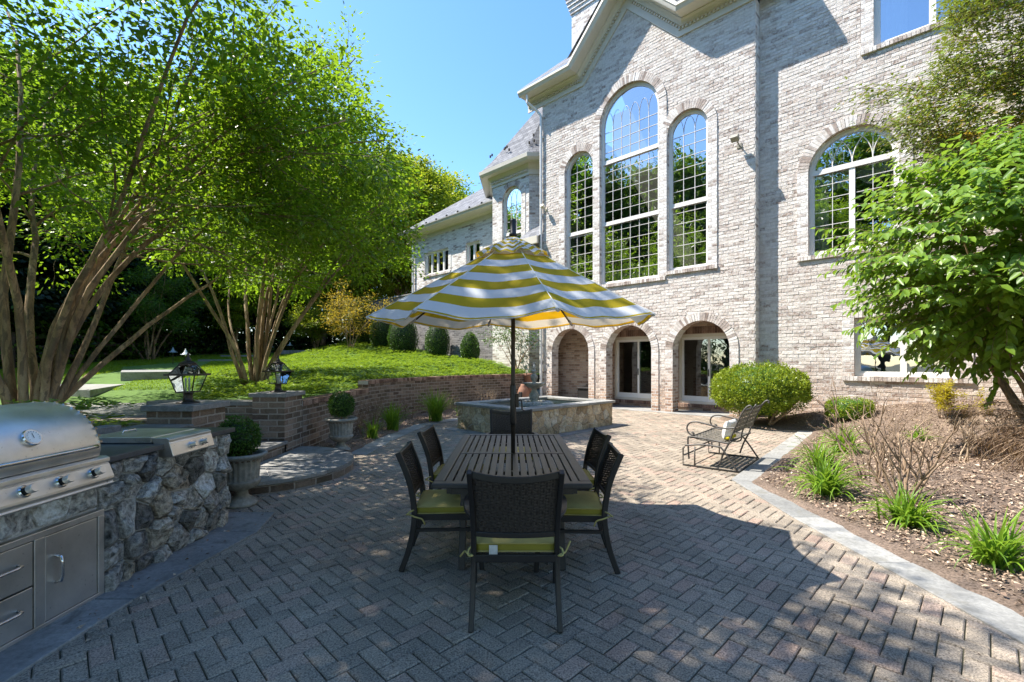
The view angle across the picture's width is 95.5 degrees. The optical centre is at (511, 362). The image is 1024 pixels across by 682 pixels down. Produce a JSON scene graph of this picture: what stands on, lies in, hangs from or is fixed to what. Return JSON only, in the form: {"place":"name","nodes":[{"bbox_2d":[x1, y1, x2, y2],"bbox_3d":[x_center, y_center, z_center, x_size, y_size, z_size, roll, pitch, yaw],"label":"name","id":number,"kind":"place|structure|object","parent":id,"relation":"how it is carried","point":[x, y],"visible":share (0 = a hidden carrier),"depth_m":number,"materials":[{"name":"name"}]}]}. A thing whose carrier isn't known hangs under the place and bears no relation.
{"place":"outdoors","nodes":[
{"label":"outdoors","id":0,"kind":"place"},
{"bbox_2d":[0,345,277,367],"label":"woodland floor","id":1,"kind":"structure","parent":0,"point":[166,356],"depth_m":26.48,"materials":[{"name":"green plant"}]},
{"bbox_2d":[0,147,99,362],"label":"evergreen tree","id":2,"kind":"object","parent":1,"relation":"on","point":[21,263],"visible":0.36,"depth_m":17.97,"materials":[{"name":"green plant"}]},
{"bbox_2d":[0,24,142,275],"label":"broadleaf tree","id":3,"kind":"object","parent":1,"relation":"on","point":[26,93],"visible":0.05,"depth_m":20.88,"materials":[{"name":"green plant"}]},
{"bbox_2d":[1,166,163,360],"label":"evergreen tree","id":4,"kind":"object","parent":1,"relation":"on","point":[120,287],"visible":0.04,"depth_m":21.05,"materials":[{"name":"green plant"}]},
{"bbox_2d":[12,63,210,209],"bbox_3d":[-24.842,-9.090,28.794,12.309,17.868,14.676,0,0,-5],"label":"broadleaf tree","id":5,"kind":"object","parent":1,"relation":"on","point":[108,100],"visible":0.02,"depth_m":27.47,"materials":[{"name":"green plant"}]},
{"bbox_2d":[84,206,224,357],"bbox_3d":[-20.379,-3.909,24.894,7.521,8.910,8.845,0,0,-11],"label":"evergreen tree","id":6,"kind":"object","parent":1,"relation":"on","point":[177,296],"visible":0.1,"depth_m":24.46,"materials":[{"name":"green plant"}]},
{"bbox_2d":[0,294,348,368],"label":"undergrowth","id":7,"kind":"object","parent":1,"relation":"on","point":[101,330],"visible":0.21,"depth_m":23.89,"materials":[{"name":"green plant"}]},
{"bbox_2d":[133,213,256,354],"bbox_3d":[-19.717,-4.591,28.776,7.917,9.973,9.310,0,0,13],"label":"evergreen tree","id":8,"kind":"object","parent":1,"relation":"on","point":[206,346],"visible":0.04,"depth_m":27.85,"materials":[{"name":"green plant"}]},
{"bbox_2d":[207,271,298,351],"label":"evergreen tree","id":9,"kind":"object","parent":1,"relation":"on","point":[279,328],"visible":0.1,"depth_m":30.72,"materials":[{"name":"green plant"}]},
{"bbox_2d":[275,270,348,349],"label":"evergreen tree","id":10,"kind":"object","parent":1,"relation":"on","point":[297,339],"visible":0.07,"depth_m":32.25,"materials":[{"name":"green plant"}]},
{"bbox_2d":[0,338,539,416],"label":"lawn","id":11,"kind":"structure","parent":0,"point":[126,395],"depth_m":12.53,"materials":[{"name":"green plant"}]},
{"bbox_2d":[17,0,134,22],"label":"broadleaf tree","id":12,"kind":"object","parent":11,"relation":"on","point":[78,5],"visible":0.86,"depth_m":6.50,"materials":[{"name":"green plant"}]},
{"bbox_2d":[60,384,122,397],"bbox_3d":[-12.167,0.710,13.848,2.036,0.280,10.644,0,0,-28],"label":"lawn step","id":13,"kind":"object","parent":11,"relation":"on","point":[88,390],"visible":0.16,"depth_m":10.14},
{"bbox_2d":[67,403,146,417],"bbox_3d":[-7.158,0.930,8.420,2.886,0.300,6.221,0,0,-43],"label":"lawn step","id":14,"kind":"object","parent":11,"relation":"on","point":[126,410],"visible":0.08,"depth_m":7.52,"materials":[{"name":"grey stone"}]},
{"bbox_2d":[0,332,219,365],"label":"rail fence","id":15,"kind":"object","parent":11,"relation":"on","point":[13,336],"visible":0.36,"depth_m":22.31,"materials":[{"name":"green wood"}]},
{"bbox_2d":[90,418,193,430],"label":"flank wall","id":16,"kind":"structure","parent":11,"relation":"on","point":[141,424],"depth_m":5.27,"materials":[{"name":"grey brick"}]},
{"bbox_2d":[121,370,171,380],"bbox_3d":[-13.314,0.420,17.532,2.682,0.300,10.540,0,0,-28],"label":"lawn step","id":17,"kind":"object","parent":11,"relation":"on","point":[128,375],"visible":0.31,"depth_m":13.21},
{"bbox_2d":[86,244,221,359],"bbox_3d":[-17.994,-2.719,22.699,6.124,5.580,7.660,0,0,-24],"label":"understory tree","id":18,"kind":"object","parent":11,"relation":"on","point":[148,305],"visible":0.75,"depth_m":22.07,"materials":[{"name":"green plant"}]},
{"bbox_2d":[146,400,251,420],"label":"flank wall","id":19,"kind":"structure","parent":11,"relation":"on","point":[239,407],"depth_m":7.30,"materials":[{"name":"grey brick"}]},
{"bbox_2d":[0,0,436,404],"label":"crape myrtle","id":20,"kind":"object","parent":11,"relation":"on","point":[246,95],"visible":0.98,"depth_m":6.57,"materials":[{"name":"green plant"}]},
{"bbox_2d":[0,1,438,389],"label":"crape myrtle","id":21,"kind":"object","parent":11,"relation":"on","point":[262,351],"visible":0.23,"depth_m":11.04,"materials":[{"name":"green plant"}]},
{"bbox_2d":[189,228,289,339],"bbox_3d":[-17.140,-4.403,28.627,6.897,7.262,6.806,0,0,40],"label":"maple tree","id":22,"kind":"object","parent":11,"relation":"on","point":[237,318],"visible":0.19,"depth_m":27.37,"materials":[{"name":"green plant"}]},
{"bbox_2d":[4,339,529,426],"bbox_3d":[-5.174,-0.375,14.475,11.892,2.570,28.141,0,0,0],"label":"ground cover","id":23,"kind":"object","parent":11,"relation":"on","point":[359,361],"visible":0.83,"depth_m":14.96,"materials":[{"name":"green plant"}]},
{"bbox_2d":[281,293,351,349],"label":"understory tree","id":24,"kind":"object","parent":11,"relation":"on","point":[313,329],"visible":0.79,"depth_m":27.37,"materials":[{"name":"green plant"}]},
{"bbox_2d":[237,165,398,345],"bbox_3d":[-13.060,-7.419,31.342,11.125,12.567,10.978,0,0,-34],"label":"maple tree","id":25,"kind":"object","parent":11,"relation":"on","point":[323,341],"visible":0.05,"depth_m":29.68,"materials":[{"name":"green plant"}]},
{"bbox_2d":[297,228,400,312],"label":"maple tree","id":26,"kind":"object","parent":11,"relation":"on","point":[383,289],"visible":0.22,"depth_m":29.47,"materials":[{"name":"green plant"}]},
{"bbox_2d":[348,310,360,340],"bbox_3d":[-9.429,-2.220,28.405,1.181,2.111,1.191,0,0,0],"label":"evergreen cone","id":27,"kind":"object","parent":11,"relation":"on","point":[355,336],"visible":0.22,"depth_m":28.01,"materials":[{"name":"green plant"}]},
{"bbox_2d":[317,276,397,347],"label":"golden maple","id":28,"kind":"object","parent":11,"relation":"on","point":[350,313],"visible":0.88,"depth_m":25.40,"materials":[{"name":"yellow plant"}]},
{"bbox_2d":[356,308,374,343],"bbox_3d":[-8.461,-2.139,27.394,1.463,2.255,1.459,0,0,0],"label":"evergreen cone","id":29,"kind":"object","parent":11,"relation":"on","point":[362,338],"visible":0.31,"depth_m":26.92,"materials":[{"name":"green plant"}]},
{"bbox_2d":[369,320,390,347],"bbox_3d":[-7.269,-1.851,26.209,1.533,2.233,1.527,0,0,29],"label":"evergreen cone","id":30,"kind":"object","parent":11,"relation":"on","point":[379,336],"visible":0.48,"depth_m":25.67,"materials":[{"name":"green plant"}]},
{"bbox_2d":[387,323,418,353],"bbox_3d":[-5.767,-1.504,24.593,1.735,2.198,1.688,0,0,0],"label":"evergreen cone","id":31,"kind":"object","parent":11,"relation":"on","point":[404,338],"visible":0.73,"depth_m":24.07,"materials":[{"name":"green plant"}]},
{"bbox_2d":[340,142,475,298],"bbox_3d":[-7.348,-8.533,32.829,11.125,12.809,10.978,0,0,32],"label":"maple tree","id":32,"kind":"object","parent":11,"relation":"on","point":[439,189],"visible":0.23,"depth_m":30.73,"materials":[{"name":"green plant"}]},
{"bbox_2d":[389,161,479,294],"bbox_3d":[-8.224,-10.262,40.652,12.180,15.866,13.694,0,0,33],"label":"broadleaf tree","id":33,"kind":"object","parent":11,"relation":"on","point":[460,192],"depth_m":39.68,"materials":[{"name":"green plant"}]},
{"bbox_2d":[424,327,449,357],"bbox_3d":[-3.700,-1.100,22.998,1.318,1.990,1.304,0,0,0],"label":"evergreen cone","id":34,"kind":"object","parent":11,"relation":"on","point":[437,341],"visible":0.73,"depth_m":22.60,"materials":[{"name":"green plant"}]},
{"bbox_2d":[370,293,539,389],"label":"garden wall","id":35,"kind":"structure","parent":11,"relation":"on","point":[456,338],"depth_m":23.15,"materials":[{"name":"grey brick"}]},
{"bbox_2d":[460,331,480,361],"bbox_3d":[-1.918,-0.666,21.284,0.975,1.553,0.994,0,0,0],"label":"evergreen cone","id":36,"kind":"object","parent":11,"relation":"on","point":[469,348],"visible":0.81,"depth_m":21.03,"materials":[{"name":"green plant"}]},
{"bbox_2d":[469,326,540,370],"bbox_3d":[-0.078,-0.780,18.765,3.372,2.468,2.767,0,0,0],"label":"wall shrub","id":37,"kind":"object","parent":11,"relation":"on","point":[505,338],"visible":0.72,"depth_m":18.62,"materials":[{"name":"green plant"}]},
{"bbox_2d":[0,0,626,339],"label":"sky","id":38,"kind":"structure","parent":0,"point":[454,71],"materials":[{"name":"blue"}]},
{"bbox_2d":[9,409,1023,681],"bbox_3d":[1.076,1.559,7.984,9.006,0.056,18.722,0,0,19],"label":"patio paving","id":39,"kind":"structure","parent":0,"point":[671,533],"depth_m":2.98,"materials":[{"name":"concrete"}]},
{"bbox_2d":[0,425,234,651],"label":"stone island","id":40,"kind":"structure","parent":39,"relation":"on","point":[59,558],"depth_m":3.12,"materials":[{"name":"stone"}]},
{"bbox_2d":[0,401,113,516],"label":"gas grill","id":41,"kind":"object","parent":40,"relation":"on","point":[50,451],"visible":1,"depth_m":2.69,"materials":[{"name":"silver metal"}]},
{"bbox_2d":[98,428,213,456],"bbox_3d":[-2.941,0.644,3.840,0.719,0.182,0.500,0,0,0],"label":"side burner","id":42,"kind":"object","parent":40,"relation":"on","point":[178,441],"visible":0.98,"depth_m":3.73,"materials":[{"name":"silver metal"}]},
{"bbox_2d":[0,512,274,681],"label":"stone edging","id":43,"kind":"object","parent":39,"relation":"on","point":[24,655],"visible":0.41,"depth_m":3.06,"materials":[{"name":"grey stone"}]},
{"bbox_2d":[70,513,286,641],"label":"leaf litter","id":44,"kind":"object","parent":43,"relation":"on","point":[80,626],"visible":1,"depth_m":3.15,"materials":[{"name":"brown plant"}]},
{"bbox_2d":[140,401,229,426],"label":"brick pillar","id":45,"kind":"structure","parent":39,"relation":"on","point":[206,414],"depth_m":5.14,"materials":[{"name":"brick"}]},
{"bbox_2d":[163,353,210,403],"bbox_3d":[-3.790,0.180,5.440,0.344,0.595,0.344,0,0,-8],"label":"pillar lantern","id":46,"kind":"object","parent":45,"relation":"on","point":[180,370],"visible":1,"depth_m":5.42,"materials":[{"name":"brown metal"}]},
{"bbox_2d":[226,449,267,508],"bbox_3d":[-2.920,1.258,5.020,0.511,0.564,0.511,0,0,0],"label":"planter urn","id":47,"kind":"object","parent":39,"relation":"on","point":[243,476],"visible":0.73,"depth_m":4.90,"materials":[{"name":"stone"}]},
{"bbox_2d":[218,414,263,456],"bbox_3d":[-2.971,0.814,5.025,0.502,0.514,0.510,0,0,0],"label":"boxwood ball","id":48,"kind":"object","parent":47,"relation":"on","point":[244,439],"visible":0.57,"depth_m":4.93,"materials":[{"name":"green plant"}]},
{"bbox_2d":[257,441,287,461],"bbox_3d":[-3.815,1.370,6.485,0.650,0.300,1.530,0,0,0],"label":"stone step","id":49,"kind":"object","parent":39,"relation":"on","point":[274,448],"visible":0.23,"depth_m":6.90,"materials":[{"name":"grey stone"}]},
{"bbox_2d":[249,391,304,451],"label":"brick pillar","id":50,"kind":"structure","parent":39,"relation":"on","point":[277,416],"depth_m":7.20,"materials":[{"name":"grey brick"}]},
{"bbox_2d":[262,355,294,391],"bbox_3d":[-3.770,0.180,7.500,0.344,0.595,0.344,0,0,30],"label":"pillar lantern","id":51,"kind":"object","parent":50,"relation":"on","point":[284,370],"visible":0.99,"depth_m":7.51,"materials":[{"name":"brown metal"}]},
{"bbox_2d":[229,446,353,496],"bbox_3d":[-2.886,1.514,6.481,1.227,0.251,2.448,0,0,0],"label":"entrance step","id":52,"kind":"object","parent":39,"relation":"on","point":[301,467],"visible":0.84,"depth_m":6.15,"materials":[{"name":"grey stone"}]},
{"bbox_2d":[316,407,457,452],"bbox_3d":[-1.851,1.528,13.091,2.297,0.132,10.960,0,0,20],"label":"mulch bed","id":53,"kind":"object","parent":39,"relation":"on","point":[359,445],"visible":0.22,"depth_m":10.30,"materials":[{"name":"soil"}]},
{"bbox_2d":[324,416,357,449],"bbox_3d":[-2.950,1.249,8.030,0.550,0.582,0.550,0,0,0],"label":"planter urn","id":54,"kind":"object","parent":53,"relation":"on","point":[341,431],"visible":0.97,"depth_m":7.88,"materials":[{"name":"stone"}]},
{"bbox_2d":[327,391,355,418],"bbox_3d":[-2.949,0.759,8.018,0.498,0.564,0.505,0,0,0],"label":"boxwood ball","id":55,"kind":"object","parent":54,"relation":"in","point":[341,405],"visible":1,"depth_m":7.91,"materials":[{"name":"green plant"}]},
{"bbox_2d":[352,406,382,435],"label":"bare shrub","id":56,"kind":"object","parent":53,"relation":"on","point":[359,423],"visible":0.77,"depth_m":9.44,"materials":[{"name":"brown plant"}]},
{"bbox_2d":[358,415,387,438],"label":"daylily","id":57,"kind":"object","parent":53,"relation":"on","point":[372,432],"visible":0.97,"depth_m":9.15,"materials":[{"name":"green plant"}]},
{"bbox_2d":[358,389,390,426],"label":"bare shrub","id":58,"kind":"object","parent":53,"relation":"on","point":[372,409],"visible":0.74,"depth_m":10.65,"materials":[{"name":"brown plant"}]},
{"bbox_2d":[374,400,413,430],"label":"daylily","id":59,"kind":"object","parent":53,"relation":"on","point":[391,418],"visible":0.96,"depth_m":10.24,"materials":[{"name":"green plant"}]},
{"bbox_2d":[396,391,424,418],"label":"bare shrub","id":60,"kind":"object","parent":53,"relation":"on","point":[418,403],"visible":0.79,"depth_m":12.16,"materials":[{"name":"brown plant"}]},
{"bbox_2d":[415,387,454,421],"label":"daylily","id":61,"kind":"object","parent":53,"relation":"on","point":[436,410],"visible":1,"depth_m":11.86,"materials":[{"name":"green plant"}]},
{"bbox_2d":[352,418,457,454],"bbox_3d":[-1.424,1.583,12.277,1.288,0.115,9.436,0,0,20],"label":"stone edging","id":62,"kind":"object","parent":39,"relation":"on","point":[366,449],"visible":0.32,"depth_m":9.44,"materials":[{"name":"grey stone"}]},
{"bbox_2d":[302,374,523,445],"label":"retaining wall","id":63,"kind":"structure","parent":39,"relation":"on","point":[315,425],"depth_m":12.98,"materials":[{"name":"brown brick"}]},
{"bbox_2d":[395,441,483,571],"bbox_3d":[-0.549,1.102,3.677,0.664,0.887,0.585,0,0,-3],"label":"dining chair","id":64,"kind":"object","parent":39,"relation":"on","point":[440,504],"visible":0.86,"depth_m":3.45,"materials":[{"name":"black wicker"}]},
{"bbox_2d":[417,425,483,523],"bbox_3d":[-0.569,1.102,4.663,0.664,0.887,0.585,0,0,4],"label":"dining chair","id":65,"kind":"object","parent":39,"relation":"on","point":[428,437],"visible":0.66,"depth_m":4.71,"materials":[{"name":"wicker"}]},
{"bbox_2d":[366,219,655,513],"bbox_3d":[0.010,0.130,4.171,2.341,2.820,2.339,0,0,9],"label":"patio umbrella","id":66,"kind":"object","parent":39,"relation":"on","point":[512,281],"visible":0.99,"depth_m":3.59,"materials":[{"name":"multicoloured fabric"}]},
{"bbox_2d":[431,434,592,569],"bbox_3d":[0.000,1.173,4.150,1.070,0.737,2.140,0,0,0],"label":"dining table","id":67,"kind":"object","parent":39,"relation":"on","point":[451,477],"visible":0.75,"depth_m":3.75,"materials":[{"name":"grey wood"}]},
{"bbox_2d":[486,409,537,469],"bbox_3d":[-0.003,1.075,5.680,0.680,0.942,0.696,0,0,-2],"label":"dining chair","id":68,"kind":"object","parent":39,"relation":"on","point":[523,425],"visible":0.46,"depth_m":5.94,"materials":[{"name":"black paint"}]},
{"bbox_2d":[460,469,570,632],"bbox_3d":[0.020,1.075,2.920,0.680,0.942,0.696,0,0,0],"label":"dining chair","id":69,"kind":"object","parent":39,"relation":"on","point":[490,501],"visible":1,"depth_m":2.69,"materials":[{"name":"black wicker"}]},
{"bbox_2d":[441,396,627,435],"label":"stone pond","id":70,"kind":"structure","parent":39,"relation":"on","point":[563,416],"depth_m":10.42,"materials":[{"name":"grey stone"}]},
{"bbox_2d":[518,384,528,397],"bbox_3d":[0.411,1.170,16.951,0.420,0.740,0.430,0,0,44],"label":"terracotta planter","id":71,"kind":"object","parent":70,"relation":"on","point":[523,390],"visible":0.59,"depth_m":16.80,"materials":[{"name":"orange ceramic"}]},
{"bbox_2d":[519,362,553,406],"bbox_3d":[0.535,0.545,11.120,0.960,1.110,0.965,0,0,0],"label":"fountain","id":72,"kind":"object","parent":70,"relation":"on","point":[533,385],"visible":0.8,"depth_m":11.02,"materials":[{"name":"stone"}]},
{"bbox_2d":[542,427,611,528],"bbox_3d":[0.569,1.102,4.464,0.664,0.887,0.585,0,0,-4],"label":"dining chair","id":73,"kind":"object","parent":39,"relation":"on","point":[591,452],"visible":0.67,"depth_m":4.54,"materials":[{"name":"wicker"}]},
{"bbox_2d":[534,441,623,574],"bbox_3d":[0.504,1.102,3.638,0.664,0.887,0.585,0,0,3],"label":"dining chair","id":74,"kind":"object","parent":39,"relation":"on","point":[585,506],"visible":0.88,"depth_m":3.41,"materials":[{"name":"wicker"}]},
{"bbox_2d":[577,387,587,397],"bbox_3d":[2.901,1.237,17.298,0.870,0.614,0.510,0,0,44],"label":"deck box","id":75,"kind":"object","parent":39,"relation":"on","point":[582,392],"visible":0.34,"depth_m":17.23,"materials":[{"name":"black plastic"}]},
{"bbox_2d":[682,400,769,472],"bbox_3d":[3.299,1.062,7.121,0.946,0.954,1.246,0,0,40],"label":"glider bench","id":76,"kind":"object","parent":39,"relation":"on","point":[741,422],"visible":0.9,"depth_m":6.93,"materials":[{"name":"grey metal"}]},
{"bbox_2d":[722,419,736,439],"bbox_3d":[3.204,0.983,6.849,0.152,0.275,0.420,0,0,40],"label":"throw pillow","id":77,"kind":"object","parent":76,"relation":"on","point":[726,434],"visible":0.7,"depth_m":6.70,"materials":[{"name":"white fabric"}]},
{"bbox_2d":[732,431,1023,644],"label":"stone edging","id":78,"kind":"object","parent":39,"relation":"on","point":[1009,622],"visible":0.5,"depth_m":3.59,"materials":[{"name":"grey stone"}]},
{"bbox_2d":[612,407,721,417],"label":"threshold paving","id":79,"kind":"structure","parent":0,"point":[665,412],"depth_m":14.14,"materials":[{"name":"grey stone"}]},
{"bbox_2d":[720,399,1023,616],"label":"mulch bed","id":80,"kind":"object","parent":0,"point":[952,574],"visible":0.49,"depth_m":5.09,"materials":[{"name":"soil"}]},
{"bbox_2d":[708,359,815,424],"bbox_3d":[6.029,0.756,11.347,2.308,1.718,2.348,0,0,0],"label":"round boxwood","id":81,"kind":"object","parent":80,"relation":"on","point":[783,389],"visible":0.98,"depth_m":10.70,"materials":[{"name":"green plant"}]},
{"bbox_2d":[784,433,853,468],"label":"daylily","id":82,"kind":"object","parent":80,"relation":"on","point":[823,452],"visible":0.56,"depth_m":6.65,"materials":[{"name":"green plant"}]},
{"bbox_2d":[774,442,883,503],"bbox_3d":[3.564,1.207,5.294,1.078,0.610,0.986,0,0,0],"label":"daylily","id":83,"kind":"object","parent":80,"relation":"on","point":[825,481],"visible":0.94,"depth_m":5.21,"materials":[{"name":"green plant"}]},
{"bbox_2d":[816,420,874,455],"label":"daylily","id":84,"kind":"object","parent":80,"relation":"on","point":[852,439],"visible":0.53,"depth_m":7.72,"materials":[{"name":"green plant"}]},
{"bbox_2d":[824,396,874,419],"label":"hedge","id":85,"kind":"object","parent":80,"relation":"on","point":[843,406],"visible":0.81,"depth_m":10.13,"materials":[{"name":"green plant"}]},
{"bbox_2d":[794,367,925,481],"bbox_3d":[4.236,0.776,5.851,0.870,1.422,1.479,0,0,-43],"label":"bare shrub","id":86,"kind":"object","parent":80,"relation":"on","point":[878,471],"visible":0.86,"depth_m":5.77,"materials":[{"name":"brown plant"}]},
{"bbox_2d":[847,395,960,504],"bbox_3d":[3.936,0.911,4.752,0.933,1.221,1.057,0,0,44],"label":"bare shrub","id":87,"kind":"object","parent":80,"relation":"on","point":[931,469],"visible":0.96,"depth_m":4.79,"materials":[{"name":"brown plant"}]},
{"bbox_2d":[849,478,962,540],"bbox_3d":[3.615,1.300,4.318,0.790,0.418,0.772,0,0,39],"label":"daylily","id":88,"kind":"object","parent":80,"relation":"on","point":[906,513],"visible":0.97,"depth_m":4.23,"materials":[{"name":"green plant"}]},
{"bbox_2d":[810,115,1023,419],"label":"broadleaf shrub","id":89,"kind":"object","parent":80,"relation":"on","point":[990,333],"visible":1,"depth_m":6.43,"materials":[{"name":"green plant"}]},
{"bbox_2d":[902,425,943,441],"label":"daylily","id":90,"kind":"object","parent":80,"relation":"on","point":[916,434],"visible":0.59,"depth_m":8.55,"materials":[{"name":"green plant"}]},
{"bbox_2d":[833,0,1023,246],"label":"holly tree","id":91,"kind":"object","parent":80,"relation":"on","point":[1008,76],"visible":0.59,"depth_m":8.21,"materials":[{"name":"green plant"}]},
{"bbox_2d":[886,411,991,461],"bbox_3d":[6.110,1.032,6.485,1.156,0.785,0.811,0,0,0],"label":"bare shrub","id":92,"kind":"object","parent":80,"relation":"on","point":[966,441],"visible":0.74,"depth_m":6.47,"materials":[{"name":"brown plant"}]},
{"bbox_2d":[924,379,992,418],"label":"yellow shrub","id":93,"kind":"object","parent":80,"relation":"on","point":[944,391],"visible":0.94,"depth_m":9.00,"materials":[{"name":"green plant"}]},
{"bbox_2d":[922,495,1023,573],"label":"daylily","id":94,"kind":"object","parent":80,"relation":"on","point":[1002,550],"visible":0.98,"depth_m":3.42,"materials":[{"name":"green plant"}]},
{"bbox_2d":[945,398,1023,473],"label":"threadleaf maple","id":95,"kind":"object","parent":80,"relation":"on","point":[1017,431],"visible":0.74,"depth_m":5.79,"materials":[{"name":"brown plant"}]},
{"label":"ground","id":96,"kind":"structure","parent":0,"visible":0},
{"bbox_2d":[397,0,1023,416],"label":"brick house","id":97,"kind":"structure","parent":96,"relation":"on","point":[715,184],"depth_m":14.07,"materials":[{"name":"grey brick"}]},
{"bbox_2d":[426,248,447,274],"bbox_3d":[-4.026,-5.460,25.403,2.130,1.240,0.090,0,0,44],"label":"window","id":98,"kind":"structure","parent":97,"relation":"in","point":[437,262],"depth_m":25.39,"materials":[{"name":"white glass"}]},
{"bbox_2d":[467,241,479,262],"bbox_3d":[-1.862,-5.425,23.280,1.070,1.170,0.090,0,0,44],"label":"window","id":99,"kind":"structure","parent":97,"relation":"in","point":[473,247],"depth_m":23.42,"materials":[{"name":"white glass"}]},
{"bbox_2d":[504,186,520,238],"bbox_3d":[0.080,-6.095,19.984,1.140,2.870,0.102,0,0,44],"label":"window","id":100,"kind":"structure","parent":97,"relation":"in","point":[512,200],"depth_m":20.07,"materials":[{"name":"clear glass"}]},
{"bbox_2d":[567,152,592,280],"bbox_3d":[2.511,-5.215,16.915,1.250,4.790,0.102,0,0,44],"label":"window","id":101,"kind":"structure","parent":97,"relation":"in","point":[580,169],"depth_m":16.95,"materials":[{"name":"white glass"}]},
{"bbox_2d":[602,82,658,284],"bbox_3d":[3.944,-5.960,15.511,2.200,6.560,0.102,0,0,44],"label":"window","id":102,"kind":"structure","parent":97,"relation":"in","point":[638,84],"depth_m":15.51,"materials":[{"name":"white glass"}]},
{"bbox_2d":[615,336,650,400],"bbox_3d":[4.427,0.211,16.248,1.880,2.218,0.112,0,0,44],"label":"sliding door","id":103,"kind":"structure","parent":97,"relation":"in","point":[618,395],"depth_m":16.39,"materials":[{"name":"white glass"}]},
{"bbox_2d":[669,109,707,270],"bbox_3d":[5.375,-5.215,14.108,1.250,4.790,0.102,0,0,44],"label":"window","id":104,"kind":"structure","parent":97,"relation":"in","point":[688,134],"depth_m":14.20,"materials":[{"name":"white glass"}]},
{"bbox_2d":[679,333,727,404],"bbox_3d":[6.166,0.211,14.544,1.910,2.218,0.112,0,0,44],"label":"sliding door","id":105,"kind":"structure","parent":97,"relation":"in","point":[683,398],"depth_m":14.83,"materials":[{"name":"white glass"}]},
{"bbox_2d":[809,126,898,255],"bbox_3d":[8.459,-4.285,11.562,1.820,3.050,0.102,0,0,44],"label":"window","id":106,"kind":"structure","parent":97,"relation":"in","point":[851,166],"depth_m":11.64,"materials":[{"name":"white glass"}]},
{"bbox_2d":[855,317,957,377],"bbox_3d":[9.157,-0.370,10.872,1.840,1.420,0.090,0,0,44],"label":"window","id":107,"kind":"structure","parent":97,"relation":"in","point":[903,372],"depth_m":10.99,"materials":[{"name":"white wood"}]},
{"bbox_2d":[874,0,946,44],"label":"window","id":108,"kind":"structure","parent":97,"relation":"in","point":[877,3],"depth_m":11.17,"materials":[{"name":"glass"}]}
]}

